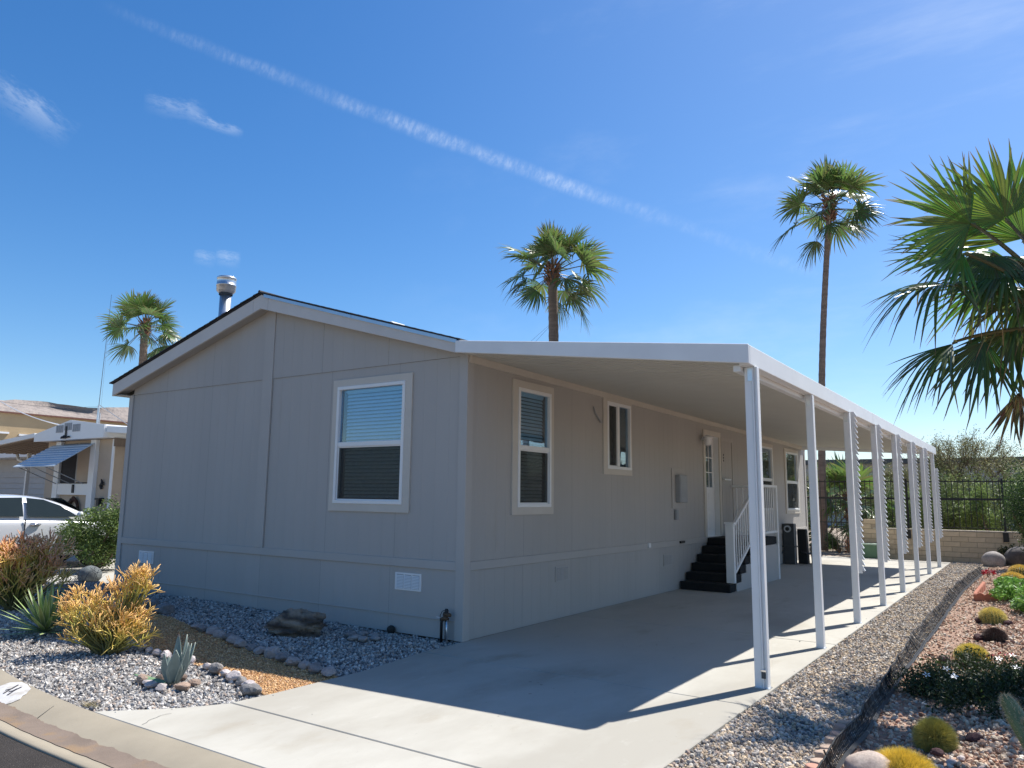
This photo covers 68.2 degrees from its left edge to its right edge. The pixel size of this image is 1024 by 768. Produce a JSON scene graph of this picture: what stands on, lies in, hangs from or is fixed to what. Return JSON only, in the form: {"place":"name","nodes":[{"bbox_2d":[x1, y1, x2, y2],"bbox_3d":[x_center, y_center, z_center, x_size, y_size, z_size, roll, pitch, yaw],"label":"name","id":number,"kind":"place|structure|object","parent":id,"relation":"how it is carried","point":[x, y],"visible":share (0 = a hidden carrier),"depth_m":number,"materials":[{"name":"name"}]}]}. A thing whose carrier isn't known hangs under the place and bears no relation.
{"place":"outdoors","nodes":[
{"label":"outdoors","id":0,"kind":"place"},
{"bbox_2d":[0,733,77,767],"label":"road","id":1,"kind":"structure","parent":0,"point":[15,754],"depth_m":4.74,"materials":[{"name":"asphalt"}]},
{"bbox_2d":[0,400,128,421],"bbox_3d":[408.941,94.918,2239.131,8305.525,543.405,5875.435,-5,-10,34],"label":"mountains","id":2,"kind":"structure","parent":0,"point":[55,409],"depth_m":4256.10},
{"bbox_2d":[30,555,114,584],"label":"path","id":3,"kind":"structure","parent":0,"point":[110,571],"depth_m":15.54,"materials":[{"name":"concrete"}]},
{"bbox_2d":[0,494,108,565],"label":"parked car","id":4,"kind":"object","parent":3,"relation":"on","point":[30,515],"visible":0.34,"depth_m":15.43,"materials":[{"name":"silver metal"}]},
{"bbox_2d":[53,494,120,568],"bbox_3d":[-8.534,3.049,15.523,1.721,1.580,1.498,1,-8,-1],"label":"green shrub","id":5,"kind":"object","parent":3,"relation":"on","point":[89,540],"visible":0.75,"depth_m":15.26,"materials":[{"name":"green plant"}]},
{"bbox_2d":[77,565,101,581],"bbox_3d":[-7.631,3.466,13.671,0.398,0.361,0.398,-5,-10,34],"label":"round stone","id":6,"kind":"object","parent":3,"relation":"on","point":[91,575],"visible":0.75,"depth_m":13.53,"materials":[{"name":"stone"}]},
{"bbox_2d":[88,610,336,694],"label":"tan path","id":7,"kind":"structure","parent":0,"point":[198,661],"depth_m":7.30,"materials":[{"name":"gravel"}]},
{"bbox_2d":[206,626,218,634],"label":"border rock","id":8,"kind":"object","parent":7,"relation":"on","point":[210,630],"visible":0.74,"depth_m":8.52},
{"bbox_2d":[212,630,225,637],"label":"border rock","id":9,"kind":"object","parent":7,"relation":"on","point":[217,633],"visible":0.81,"depth_m":8.37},
{"bbox_2d":[226,634,241,643],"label":"border rock","id":10,"kind":"object","parent":7,"relation":"on","point":[231,639],"visible":0.75,"depth_m":8.04,"materials":[{"name":"stone"}]},
{"bbox_2d":[234,639,246,647],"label":"border rock","id":11,"kind":"object","parent":7,"relation":"on","point":[240,643],"visible":1,"depth_m":7.87,"materials":[{"name":"stone"}]},
{"bbox_2d":[253,646,264,654],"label":"border rock","id":12,"kind":"object","parent":7,"relation":"on","point":[259,650],"visible":0.88,"depth_m":7.59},
{"bbox_2d":[264,646,279,658],"bbox_3d":[-2.380,2.671,7.504,0.148,0.133,0.215,9,-12,-43],"label":"border rock","id":13,"kind":"object","parent":7,"relation":"on","point":[271,652],"visible":0.89,"depth_m":7.44,"materials":[{"name":"stone"}]},
{"bbox_2d":[275,652,289,662],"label":"border rock","id":14,"kind":"object","parent":7,"relation":"on","point":[282,657],"visible":0.84,"depth_m":7.26,"materials":[{"name":"stone"}]},
{"bbox_2d":[285,656,300,666],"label":"border rock","id":15,"kind":"object","parent":7,"relation":"on","point":[292,661],"visible":0.95,"depth_m":7.11,"materials":[{"name":"stone"}]},
{"bbox_2d":[298,660,309,669],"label":"border rock","id":16,"kind":"object","parent":7,"relation":"on","point":[304,664],"visible":0.91,"depth_m":7.00,"materials":[{"name":"stone"}]},
{"bbox_2d":[308,663,322,673],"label":"border rock","id":17,"kind":"object","parent":7,"relation":"on","point":[314,668],"visible":0.99,"depth_m":6.83,"materials":[{"name":"stone"}]},
{"bbox_2d":[321,666,335,676],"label":"border rock","id":18,"kind":"object","parent":7,"relation":"on","point":[329,671],"visible":1,"depth_m":6.71,"materials":[{"name":"stone"}]},
{"bbox_2d":[42,526,849,641],"bbox_3d":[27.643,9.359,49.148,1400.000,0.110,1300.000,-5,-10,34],"label":"ground","id":19,"kind":"structure","parent":0,"point":[834,552],"depth_m":23.63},
{"bbox_2d":[0,453,45,497],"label":"grey home","id":20,"kind":"object","parent":19,"relation":"on","point":[11,479],"visible":0.2,"depth_m":37.74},
{"bbox_2d":[0,433,49,495],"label":"neighbour carport","id":21,"kind":"object","parent":19,"relation":"on","point":[25,444],"visible":0.23,"depth_m":23.66,"materials":[{"name":"white metal"}]},
{"bbox_2d":[0,411,126,439],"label":"tan building","id":22,"kind":"structure","parent":19,"relation":"on","point":[14,424],"depth_m":50.68,"materials":[{"name":"paint"}]},
{"bbox_2d":[34,420,126,520],"bbox_3d":[-7.267,3.574,25.752,6.030,3.530,14.422,-5,-10,34],"label":"trailer home","id":23,"kind":"object","parent":19,"relation":"on","point":[93,465],"visible":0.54,"depth_m":20.34,"materials":[{"name":"beige paint"}]},
{"bbox_2d":[13,443,94,483],"bbox_3d":[-12.460,2.156,20.514,2.300,1.089,0.999,-5,-10,34],"label":"awning","id":24,"kind":"object","parent":23,"relation":"attached to","point":[51,456],"depth_m":20.46,"materials":[{"name":"metal"}]},
{"bbox_2d":[60,443,90,482],"bbox_3d":[-12.050,2.196,20.918,1.620,1.080,0.054,-5,-10,34],"label":"window","id":25,"kind":"structure","parent":23,"relation":"in","point":[76,467],"depth_m":20.83,"materials":[{"name":"black glass"}]},
{"bbox_2d":[96,295,111,423],"bbox_3d":[-12.469,-0.457,23.101,0.073,4.601,0.397,9,-12,-43],"label":"antenna mast","id":26,"kind":"object","parent":23,"relation":"on","point":[98,416],"visible":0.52,"depth_m":23.05,"materials":[{"name":"metal"}]},
{"bbox_2d":[0,669,260,767],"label":"kerb","id":27,"kind":"structure","parent":19,"relation":"on","point":[56,727],"depth_m":5.03,"materials":[{"name":"concrete"}]},
{"bbox_2d":[0,682,30,703],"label":"painted number","id":28,"kind":"object","parent":27,"relation":"on","point":[10,692],"visible":1,"depth_m":6.12,"materials":[{"name":"white paint"}]},
{"bbox_2d":[96,288,181,364],"bbox_3d":[-19.594,1.071,39.581,4.429,12.304,4.448,-5,-10,34],"label":"fan palm","id":29,"kind":"object","parent":19,"relation":"on","point":[138,305],"visible":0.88,"depth_m":39.78,"materials":[{"name":"green plant"}]},
{"bbox_2d":[0,581,459,711],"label":"grey gravel","id":30,"kind":"structure","parent":19,"relation":"on","point":[181,609],"depth_m":7.52,"materials":[{"name":"gravel"}]},
{"bbox_2d":[0,527,80,610],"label":"fire stick","id":31,"kind":"object","parent":30,"relation":"on","point":[19,576],"visible":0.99,"depth_m":10.13,"materials":[{"name":"plant"}]},
{"bbox_2d":[0,582,82,635],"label":"spiky agave","id":32,"kind":"object","parent":30,"relation":"on","point":[42,617],"visible":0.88,"depth_m":8.45,"materials":[{"name":"plant"}]},
{"bbox_2d":[42,565,107,595],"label":"dry bush","id":33,"kind":"object","parent":30,"relation":"on","point":[71,584],"visible":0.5,"depth_m":11.54,"materials":[{"name":"plant"}]},
{"bbox_2d":[79,699,103,707],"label":"dry weed","id":34,"kind":"object","parent":30,"relation":"on","point":[90,705],"visible":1,"depth_m":5.70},
{"bbox_2d":[52,559,162,654],"bbox_3d":[-4.071,2.254,7.633,1.038,0.914,0.864,-1,-9,10],"label":"fire stick","id":35,"kind":"object","parent":30,"relation":"on","point":[112,639],"visible":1,"depth_m":7.59,"materials":[{"name":"plant"}]},
{"bbox_2d":[137,674,149,684],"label":"ring rock","id":36,"kind":"object","parent":30,"relation":"on","point":[141,678],"visible":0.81,"depth_m":6.41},
{"bbox_2d":[144,680,157,687],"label":"ring rock","id":37,"kind":"object","parent":30,"relation":"on","point":[151,684],"visible":0.97,"depth_m":6.26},
{"bbox_2d":[145,598,159,608],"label":"garden rock","id":38,"kind":"object","parent":30,"relation":"on","point":[152,602],"visible":0.67,"depth_m":10.15,"materials":[{"name":"stone"}]},
{"bbox_2d":[155,683,166,691],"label":"ring rock","id":39,"kind":"object","parent":30,"relation":"on","point":[160,687],"visible":1,"depth_m":6.17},
{"bbox_2d":[152,603,174,614],"bbox_3d":[-4.535,2.924,9.817,0.215,0.159,0.263,-7,-11,41],"label":"garden rock","id":40,"kind":"object","parent":30,"relation":"on","point":[166,608],"visible":0.88,"depth_m":9.75,"materials":[{"name":"stone"}]},
{"bbox_2d":[132,634,195,684],"bbox_3d":[-2.981,2.328,6.396,0.512,0.407,0.223,1,-8,-4],"label":"blue agave","id":41,"kind":"object","parent":30,"relation":"on","point":[174,667],"visible":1,"depth_m":6.36,"materials":[{"name":"plant"}]},
{"bbox_2d":[173,682,190,690],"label":"ring rock","id":42,"kind":"object","parent":30,"relation":"on","point":[183,686],"visible":1,"depth_m":6.19,"materials":[{"name":"stone"}]},
{"bbox_2d":[208,662,223,673],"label":"border rock","id":43,"kind":"object","parent":30,"relation":"on","point":[215,668],"visible":0.95,"depth_m":6.78,"materials":[{"name":"stone"}]},
{"bbox_2d":[226,670,240,681],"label":"border rock","id":44,"kind":"object","parent":30,"relation":"on","point":[233,675],"visible":0.84,"depth_m":6.53,"materials":[{"name":"stone"}]},
{"bbox_2d":[235,676,246,686],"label":"border rock","id":45,"kind":"object","parent":30,"relation":"on","point":[240,680],"visible":0.78,"depth_m":6.39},
{"bbox_2d":[239,683,261,695],"bbox_3d":[-2.108,2.474,6.099,0.192,0.110,0.126,0,-8,6],"label":"border rock","id":46,"kind":"object","parent":30,"relation":"on","point":[253,689],"visible":0.98,"depth_m":6.07,"materials":[{"name":"stone"}]},
{"bbox_2d":[263,608,327,637],"bbox_3d":[-2.479,2.772,8.675,0.710,0.398,0.373,0,-8,3],"label":"boulder","id":47,"kind":"object","parent":30,"relation":"on","point":[295,623],"visible":0.87,"depth_m":8.56,"materials":[{"name":"stone"}]},
{"bbox_2d":[438,609,450,642],"bbox_3d":[-0.764,2.694,8.433,0.192,0.372,0.060,-5,-10,34],"label":"water riser","id":48,"kind":"object","parent":30,"relation":"on","point":[446,615],"visible":0.99,"depth_m":8.41,"materials":[{"name":"black paint"}]},
{"bbox_2d":[109,275,809,641],"bbox_3d":[0.903,1.609,17.201,7.805,5.095,16.210,-5,-10,34],"label":"mobile home","id":49,"kind":"object","parent":19,"relation":"on","point":[333,465],"visible":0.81,"depth_m":10.41,"materials":[{"name":"paint"}]},
{"bbox_2d":[328,372,413,512],"bbox_3d":[-1.763,0.758,9.597,1.392,1.700,0.162,-5,-10,34],"label":"window","id":50,"kind":"structure","parent":49,"relation":"in","point":[377,445],"depth_m":9.62,"materials":[{"name":"paint"}]},
{"bbox_2d":[511,379,553,514],"bbox_3d":[0.230,0.841,9.882,0.162,1.703,0.986,-5,-10,34],"label":"window","id":51,"kind":"structure","parent":49,"relation":"in","point":[527,450],"depth_m":9.95,"materials":[{"name":"paint"}]},
{"bbox_2d":[602,397,631,475],"bbox_3d":[1.614,0.834,11.927,0.162,1.198,0.987,-5,-10,34],"label":"window","id":52,"kind":"structure","parent":49,"relation":"in","point":[611,409],"depth_m":11.93,"materials":[{"name":"paint"}]},
{"bbox_2d":[706,439,715,535],"bbox_3d":[3.958,2.065,15.330,0.026,1.995,0.788,-5,-10,34],"label":"entry door","id":53,"kind":"structure","parent":49,"relation":"in","point":[710,490],"depth_m":15.44,"materials":[{"name":"white plastic"}]},
{"bbox_2d":[762,443,773,513],"bbox_3d":[6.085,2.287,18.336,0.162,1.702,1.400,-5,-10,34],"label":"window","id":54,"kind":"structure","parent":49,"relation":"in","point":[765,446],"depth_m":18.78,"materials":[{"name":"paint"}]},
{"bbox_2d":[782,523,797,564],"bbox_3d":[6.865,4.042,19.164,0.752,1.000,0.378,-1,-9,14],"label":"meter pedestal","id":55,"kind":"object","parent":49,"relation":"attached to","point":[789,546],"visible":0.9,"depth_m":19.04,"materials":[{"name":"grey metal"}]},
{"bbox_2d":[783,448,799,513],"bbox_3d":[7.478,2.617,20.349,0.162,1.707,1.400,-5,-10,34],"label":"window","id":56,"kind":"structure","parent":49,"relation":"in","point":[788,453],"depth_m":20.61,"materials":[{"name":"paint"}]},
{"bbox_2d":[498,218,617,341],"bbox_3d":[1.572,-0.246,26.410,4.586,11.520,4.186,-5,-10,34],"label":"fan palm","id":57,"kind":"object","parent":19,"relation":"on","point":[552,242],"visible":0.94,"depth_m":26.75,"materials":[{"name":"green plant"}]},
{"bbox_2d":[768,156,888,550],"bbox_3d":[10.191,-1.211,23.930,3.514,12.905,4.019,-1,-9,8],"label":"fan palm","id":58,"kind":"object","parent":19,"relation":"on","point":[824,180],"visible":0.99,"depth_m":24.45,"materials":[{"name":"green plant"}]},
{"bbox_2d":[823,532,841,552],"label":"undergrowth","id":59,"kind":"object","parent":19,"relation":"on","point":[834,542],"visible":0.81,"depth_m":23.38,"materials":[{"name":"green plant"}]},
{"bbox_2d":[807,452,894,548],"bbox_3d":[11.210,4.370,25.146,3.759,4.362,3.458,2,-9,-9],"label":"fan palm","id":60,"kind":"object","parent":19,"relation":"on","point":[835,472],"visible":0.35,"depth_m":24.79,"materials":[{"name":"green plant"}]},
{"bbox_2d":[829,473,893,535],"bbox_3d":[12.990,4.442,27.939,3.117,2.971,1.501,-5,-10,34],"label":"desert bush","id":61,"kind":"object","parent":19,"relation":"on","point":[839,516],"visible":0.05,"depth_m":28.24,"materials":[{"name":"green plant"}]},
{"bbox_2d":[857,543,883,557],"bbox_3d":[10.117,4.735,21.520,0.820,0.400,0.470,-5,-10,34],"label":"utility cabinet","id":62,"kind":"object","parent":19,"relation":"on","point":[869,550],"visible":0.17,"depth_m":21.30,"materials":[{"name":"green paint"}]},
{"bbox_2d":[846,453,931,496],"bbox_3d":[15.061,4.551,30.255,3.690,3.494,3.737,-5,-10,34],"label":"desert tree","id":63,"kind":"object","parent":19,"relation":"on","point":[892,475],"visible":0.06,"depth_m":29.74,"materials":[{"name":"green plant"}]},
{"bbox_2d":[861,473,917,526],"bbox_3d":[13.194,4.392,26.257,3.014,2.594,1.711,-5,-10,34],"label":"desert bush","id":64,"kind":"object","parent":19,"relation":"on","point":[887,495],"visible":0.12,"depth_m":26.45,"materials":[{"name":"green plant"}]},
{"bbox_2d":[884,491,931,528],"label":"desert bush","id":65,"kind":"object","parent":19,"relation":"on","point":[894,518],"visible":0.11,"depth_m":24.30,"materials":[{"name":"green plant"}]},
{"bbox_2d":[805,457,1023,528],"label":"long building","id":66,"kind":"structure","parent":19,"relation":"on","point":[887,461],"depth_m":46.12,"materials":[{"name":"grey metal"}]},
{"bbox_2d":[883,453,966,514],"bbox_3d":[15.294,4.187,27.948,3.096,3.532,3.474,-5,-10,34],"label":"desert tree","id":67,"kind":"object","parent":19,"relation":"on","point":[905,472],"visible":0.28,"depth_m":28.07,"materials":[{"name":"green plant"}]},
{"bbox_2d":[841,565,1023,767],"bbox_3d":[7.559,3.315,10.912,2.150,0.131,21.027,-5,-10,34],"label":"pink gravel","id":68,"kind":"structure","parent":19,"relation":"on","point":[1010,755],"depth_m":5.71,"materials":[{"name":"gravel"}]},
{"bbox_2d":[844,751,893,767],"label":"round boulder","id":69,"kind":"object","parent":68,"relation":"on","point":[867,759],"visible":0.94,"depth_m":4.35,"materials":[{"name":"stone"}]},
{"bbox_2d":[816,566,983,767],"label":"netting fence","id":70,"kind":"object","parent":68,"relation":"on","point":[859,740],"visible":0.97,"depth_m":6.34,"materials":[{"name":"black plastic"}]},
{"bbox_2d":[875,744,938,767],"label":"barrel cactus","id":71,"kind":"object","parent":68,"relation":"on","point":[900,757],"visible":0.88,"depth_m":4.34,"materials":[{"name":"plant"}]},
{"bbox_2d":[909,715,960,753],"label":"barrel cactus","id":72,"kind":"object","parent":68,"relation":"on","point":[930,733],"visible":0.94,"depth_m":4.88,"materials":[{"name":"plant"}]},
{"bbox_2d":[930,748,944,756],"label":"lava rock","id":73,"kind":"object","parent":68,"relation":"on","point":[936,751],"visible":1,"depth_m":4.76,"materials":[{"name":"stone"}]},
{"bbox_2d":[864,139,1023,448],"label":"fan palm","id":74,"kind":"object","parent":68,"relation":"on","point":[976,214],"visible":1,"depth_m":7.36,"materials":[{"name":"green plant"}]},
{"bbox_2d":[887,646,1023,723],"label":"groundcover plant","id":75,"kind":"object","parent":68,"relation":"on","point":[930,682],"visible":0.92,"depth_m":6.26,"materials":[{"name":"green plant"}]},
{"bbox_2d":[953,642,989,665],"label":"barrel cactus","id":76,"kind":"object","parent":68,"relation":"on","point":[962,647],"visible":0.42,"depth_m":7.50,"materials":[{"name":"plant"}]},
{"bbox_2d":[965,732,983,742],"bbox_3d":[3.088,2.366,5.051,0.116,0.074,0.101,0,-8,1],"label":"lava rock","id":77,"kind":"object","parent":68,"relation":"on","point":[973,737],"visible":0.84,"depth_m":5.02,"materials":[{"name":"stone"}]},
{"bbox_2d":[977,593,1002,601],"bbox_3d":[7.782,3.482,12.323,0.360,0.140,0.050,-4,-10,31],"label":"scalloped edging","id":78,"kind":"object","parent":68,"relation":"on","point":[983,597],"visible":0.57,"depth_m":12.33,"materials":[{"name":"brick"}]},
{"bbox_2d":[977,606,1007,624],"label":"barrel cactus","id":79,"kind":"object","parent":68,"relation":"on","point":[992,615],"visible":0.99,"depth_m":9.96,"materials":[{"name":"plant"}]},
{"bbox_2d":[981,551,1005,566],"bbox_3d":[12.199,4.481,19.156,0.534,0.482,0.462,-5,-10,34],"label":"round boulder","id":80,"kind":"object","parent":68,"relation":"on","point":[993,559],"visible":0.81,"depth_m":19.01,"materials":[{"name":"stone"}]},
{"bbox_2d":[981,626,1009,641],"bbox_3d":[5.557,2.900,8.700,0.303,0.219,0.304,-5,-10,34],"label":"lava rock","id":81,"kind":"object","parent":68,"relation":"on","point":[994,634],"visible":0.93,"depth_m":8.64,"materials":[{"name":"stone"}]},
{"bbox_2d":[988,576,1023,600],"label":"jade succulent","id":82,"kind":"object","parent":68,"relation":"on","point":[1007,587],"visible":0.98,"depth_m":12.16,"materials":[{"name":"green plant"}]},
{"bbox_2d":[997,543,1017,555],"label":"dark shrub","id":83,"kind":"object","parent":68,"relation":"on","point":[1001,550],"visible":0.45,"depth_m":19.48,"materials":[{"name":"green plant"}]},
{"bbox_2d":[997,693,1023,751],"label":"column cactus","id":84,"kind":"object","parent":68,"relation":"on","point":[1013,711],"depth_m":4.49,"materials":[{"name":"plant"}]},
{"bbox_2d":[998,448,1023,556],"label":"clipped hedge","id":85,"kind":"object","parent":68,"relation":"on","point":[1017,509],"visible":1,"depth_m":18.27,"materials":[{"name":"green plant"}]},
{"bbox_2d":[1000,571,1023,578],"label":"barrel cactus","id":86,"kind":"object","parent":68,"relation":"on","point":[1015,574],"visible":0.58,"depth_m":14.98,"materials":[{"name":"plant"}]},
{"bbox_2d":[1004,546,1023,565],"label":"round boulder","id":87,"kind":"object","parent":68,"relation":"on","point":[1012,555],"visible":0.71,"depth_m":18.94,"materials":[{"name":"stone"}]},
{"bbox_2d":[1008,593,1023,612],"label":"jade succulent","id":88,"kind":"object","parent":68,"relation":"on","point":[1017,602],"visible":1,"depth_m":10.70,"materials":[{"name":"green plant"}]},
{"bbox_2d":[1008,564,1023,574],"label":"barrel cactus","id":89,"kind":"object","parent":68,"relation":"on","point":[1018,568],"visible":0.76,"depth_m":16.38,"materials":[{"name":"plant"}]},
{"bbox_2d":[861,519,1023,562],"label":"block wall","id":90,"kind":"structure","parent":19,"relation":"on","point":[973,546],"depth_m":20.61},
{"bbox_2d":[806,478,1023,550],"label":"iron fence","id":91,"kind":"object","parent":90,"relation":"on","point":[1005,535],"visible":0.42,"depth_m":21.16,"materials":[{"name":"metal"}]},
{"bbox_2d":[915,479,970,529],"bbox_3d":[13.132,3.970,22.997,1.807,2.457,1.393,-5,-10,34],"label":"desert bush","id":92,"kind":"object","parent":19,"relation":"on","point":[949,517],"visible":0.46,"depth_m":22.89,"materials":[{"name":"green plant"}]},
{"bbox_2d":[906,424,1021,494],"bbox_3d":[16.299,3.613,27.116,3.663,4.447,4.126,-2,-9,16],"label":"desert tree","id":93,"kind":"object","parent":19,"relation":"on","point":[968,454],"visible":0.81,"depth_m":26.95,"materials":[{"name":"green plant"}]},
{"bbox_2d":[931,466,1015,531],"bbox_3d":[15.015,4.112,24.927,3.332,2.793,1.628,-5,-10,34],"label":"desert bush","id":94,"kind":"object","parent":19,"relation":"on","point":[959,485],"visible":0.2,"depth_m":24.82,"materials":[{"name":"green plant"}]},
{"bbox_2d":[938,440,1023,531],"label":"desert tree","id":95,"kind":"object","parent":19,"relation":"on","point":[996,465],"visible":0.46,"depth_m":26.36,"materials":[{"name":"green plant"}]},
{"bbox_2d":[953,478,1010,531],"bbox_3d":[13.911,3.927,22.240,1.659,2.330,1.375,-5,-10,34],"label":"desert bush","id":96,"kind":"object","parent":19,"relation":"on","point":[979,514],"visible":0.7,"depth_m":22.15,"materials":[{"name":"green plant"}]},
{"bbox_2d":[950,463,1020,530],"bbox_3d":[16.327,4.157,25.770,3.222,2.980,1.801,-5,-10,34],"label":"desert bush","id":97,"kind":"object","parent":19,"relation":"on","point":[995,493],"visible":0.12,"depth_m":25.75,"materials":[{"name":"green plant"}]},
{"bbox_2d":[986,462,1023,531],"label":"desert bush","id":98,"kind":"object","parent":19,"relation":"on","point":[1001,497],"visible":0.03,"depth_m":24.63,"materials":[{"name":"green plant"}]},
{"bbox_2d":[997,473,1023,530],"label":"desert bush","id":99,"kind":"object","parent":19,"relation":"on","point":[1013,497],"visible":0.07,"depth_m":22.23,"materials":[{"name":"green plant"}]},
{"bbox_2d":[0,0,1023,459],"label":"sky","id":100,"kind":"structure","parent":0,"point":[376,159],"materials":[{"name":"blue"}]},
{"bbox_2d":[95,555,949,767],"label":"driveway","id":101,"kind":"structure","parent":0,"point":[666,679],"depth_m":6.20,"materials":[{"name":"concrete"}]},
{"bbox_2d":[455,340,942,689],"bbox_3d":[5.163,2.038,13.849,3.436,3.361,15.665,-5,-10,34],"label":"carport","id":102,"kind":"object","parent":101,"relation":"on","point":[755,394],"visible":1,"depth_m":9.30,"materials":[{"name":"white metal"}]},
{"bbox_2d":[680,479,780,592],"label":"entry stairs","id":103,"kind":"structure","parent":101,"relation":"on","point":[730,558],"depth_m":13.83,"materials":[{"name":"black wood"}]},
{"bbox_2d":[797,529,821,563],"bbox_3d":[7.526,4.120,19.154,0.539,0.860,0.391,-5,-10,34],"label":"utility pedestal","id":104,"kind":"object","parent":101,"relation":"on","point":[803,549],"visible":0.86,"depth_m":19.17,"materials":[{"name":"black paint"}]},
{"bbox_2d":[667,561,989,767],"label":"strip gravel","id":105,"kind":"structure","parent":0,"point":[799,717],"depth_m":6.24,"materials":[{"name":"gravel"}]},
{"bbox_2d":[814,749,829,757],"bbox_3d":[1.933,2.316,4.721,0.076,0.050,0.149,-16,-23,37],"label":"edging paver","id":106,"kind":"object","parent":105,"relation":"on","point":[819,753],"visible":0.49,"depth_m":4.68,"materials":[{"name":"concrete"}]},
{"bbox_2d":[825,735,839,746],"bbox_3d":[2.106,2.353,4.986,0.076,0.050,0.149,-4,-15,37],"label":"edging paver","id":107,"kind":"object","parent":105,"relation":"on","point":[829,739],"visible":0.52,"depth_m":4.95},
{"bbox_2d":[834,723,845,732],"bbox_3d":[2.276,2.393,5.250,0.076,0.050,0.149,5,-12,25],"label":"edging paver","id":108,"kind":"object","parent":105,"relation":"on","point":[839,727],"visible":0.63,"depth_m":5.21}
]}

